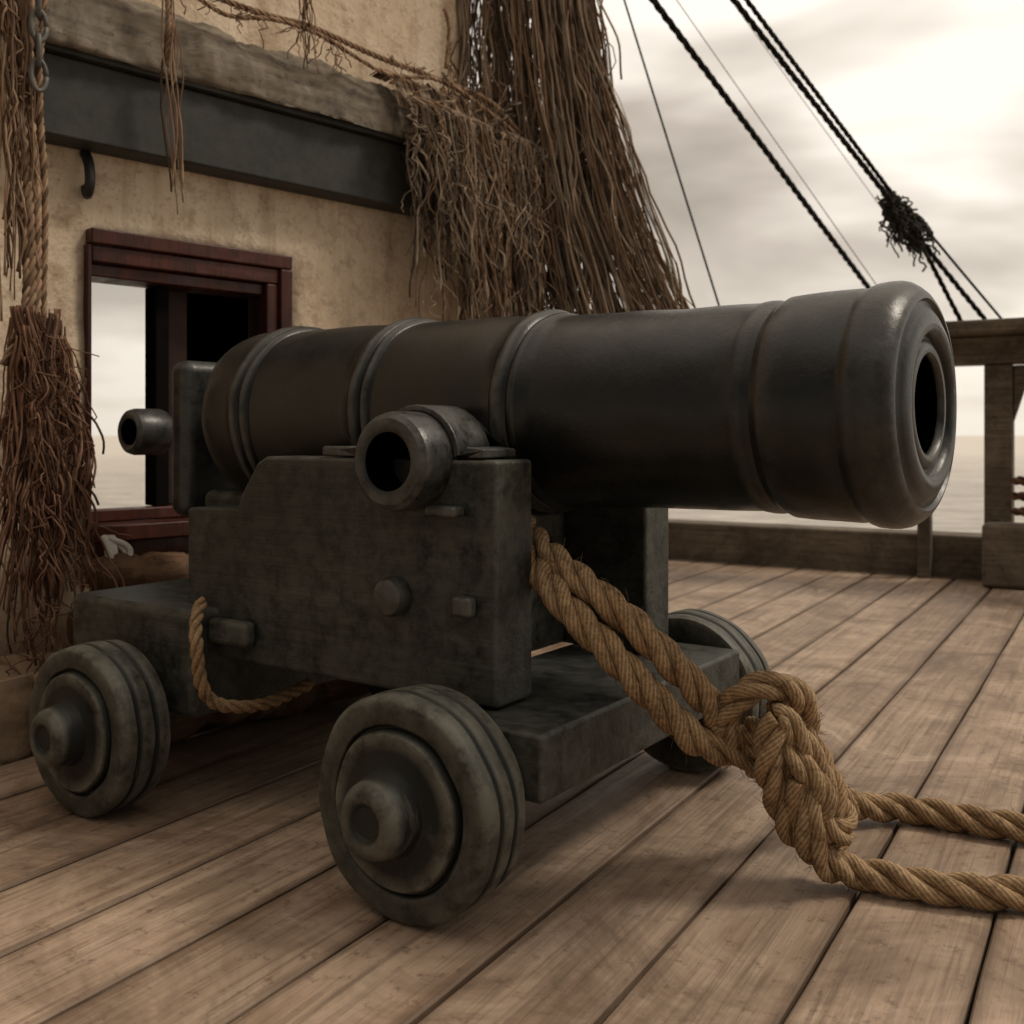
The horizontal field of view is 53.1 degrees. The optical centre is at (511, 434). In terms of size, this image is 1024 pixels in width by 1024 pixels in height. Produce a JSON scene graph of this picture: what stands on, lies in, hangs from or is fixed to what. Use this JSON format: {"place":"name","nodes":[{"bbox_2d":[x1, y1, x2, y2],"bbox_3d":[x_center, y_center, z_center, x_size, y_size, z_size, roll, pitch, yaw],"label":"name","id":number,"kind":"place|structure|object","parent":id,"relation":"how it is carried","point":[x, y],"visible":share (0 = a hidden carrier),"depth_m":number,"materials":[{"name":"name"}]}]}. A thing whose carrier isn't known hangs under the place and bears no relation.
{"place":"outdoors","nodes":[
{"label":"outdoors","id":0,"kind":"place"},
{"bbox_2d":[92,436,1023,532],"bbox_3d":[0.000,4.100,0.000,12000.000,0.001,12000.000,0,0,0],"label":"sea","id":1,"kind":"structure","parent":0,"point":[119,480],"depth_m":73.07,"materials":[{"name":"liquid"}]},
{"bbox_2d":[0,519,1023,1023],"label":"ship deck","id":2,"kind":"structure","parent":1,"relation":"on","point":[202,881],"depth_m":2.09,"materials":[{"name":"brown wood"}]},
{"bbox_2d":[66,552,369,744],"bbox_3d":[-0.806,0.635,3.415,0.475,0.540,1.325,0,0,44],"label":"driftwood log stack","id":3,"kind":"object","parent":2,"relation":"on","point":[145,568],"visible":0.06,"depth_m":3.19,"materials":[{"name":"brown wood"}]},
{"bbox_2d":[101,535,132,557],"bbox_3d":[-1.241,0.407,3.203,0.078,0.191,0.110,0,0,44],"label":"white rag","id":4,"kind":"object","parent":3,"relation":"on","point":[113,544],"visible":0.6,"depth_m":3.21,"materials":[{"name":"white fabric"}]},
{"bbox_2d":[0,0,545,764],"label":"plaster deck cabin","id":5,"kind":"object","parent":2,"relation":"on","point":[286,212],"visible":0.43,"depth_m":3.56,"materials":[{"name":"beige paint"}]},
{"bbox_2d":[0,0,48,365],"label":"hanging rope","id":6,"kind":"object","parent":5,"relation":"hanging from","point":[22,169],"visible":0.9,"depth_m":2.96,"materials":[{"name":"brown fabric"}]},
{"bbox_2d":[0,305,132,675],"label":"frayed rope bundle","id":7,"kind":"object","parent":6,"relation":"hanging from","point":[45,478],"visible":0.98,"depth_m":2.95,"materials":[{"name":"brown fabric"}]},
{"bbox_2d":[28,0,48,92],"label":"iron chain","id":8,"kind":"object","parent":5,"relation":"hanging from","point":[39,39],"visible":1,"depth_m":2.95,"materials":[{"name":"grey metal"}]},
{"bbox_2d":[160,0,528,214],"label":"draped rope","id":9,"kind":"object","parent":5,"relation":"attached to","point":[303,26],"visible":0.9,"depth_m":3.61,"materials":[{"name":"brown fabric"}]},
{"bbox_2d":[369,68,611,320],"bbox_3d":[-0.009,-0.882,4.410,0.337,1.142,1.263,0,0,44],"label":"brown rope fringe","id":10,"kind":"object","parent":5,"relation":"attached to","point":[462,260],"visible":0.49,"depth_m":4.18,"materials":[{"name":"brown fabric"}]},
{"bbox_2d":[29,281,956,926],"bbox_3d":[-0.201,0.297,2.589,2.432,1.212,1.407,0,0,35],"label":"cannon","id":11,"kind":"object","parent":2,"relation":"on","point":[357,503],"visible":0.94,"depth_m":2.12,"materials":[{"name":"metal"}]},
{"bbox_2d":[189,597,314,713],"bbox_3d":[-0.645,0.529,2.513,0.111,0.285,0.366,0,0,40],"label":"side tackle rope","id":12,"kind":"object","parent":11,"relation":"attached to","point":[209,697],"visible":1,"depth_m":2.41,"materials":[{"name":"brown fabric"}]},
{"bbox_2d":[530,513,1023,915],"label":"breeching rope","id":13,"kind":"object","parent":2,"relation":"on","point":[817,809],"visible":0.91,"depth_m":2.01,"materials":[{"name":"brown fabric"}]},
{"bbox_2d":[623,0,1001,320],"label":"standing rigging","id":14,"kind":"object","parent":2,"relation":"on","point":[905,221],"visible":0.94,"depth_m":5.90,"materials":[{"name":"black fabric"}]},
{"bbox_3d":[0.100,-2.885,4.600,2.602,0.170,0.150,0,0,0],"label":"wooden spar","id":15,"kind":"object","parent":14,"relation":"attached to","visible":0},
{"bbox_2d":[450,0,692,318],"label":"brown shroud net","id":16,"kind":"object","parent":15,"relation":"hanging from","point":[520,52],"visible":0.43,"depth_m":4.46,"materials":[{"name":"brown fabric"}]},
{"bbox_2d":[917,317,1023,589],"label":"ship railing","id":17,"kind":"object","parent":2,"relation":"on","point":[994,348],"visible":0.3,"depth_m":6.15,"materials":[{"name":"brown wood"}]},
{"bbox_2d":[1010,476,1023,515],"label":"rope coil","id":18,"kind":"object","parent":2,"relation":"on","point":[1018,480],"visible":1,"depth_m":6.00,"materials":[{"name":"brown fabric"}]},
{"bbox_2d":[92,0,1023,435],"label":"sky","id":19,"kind":"structure","parent":0,"point":[931,92],"materials":[{"name":"white"}]}
]}

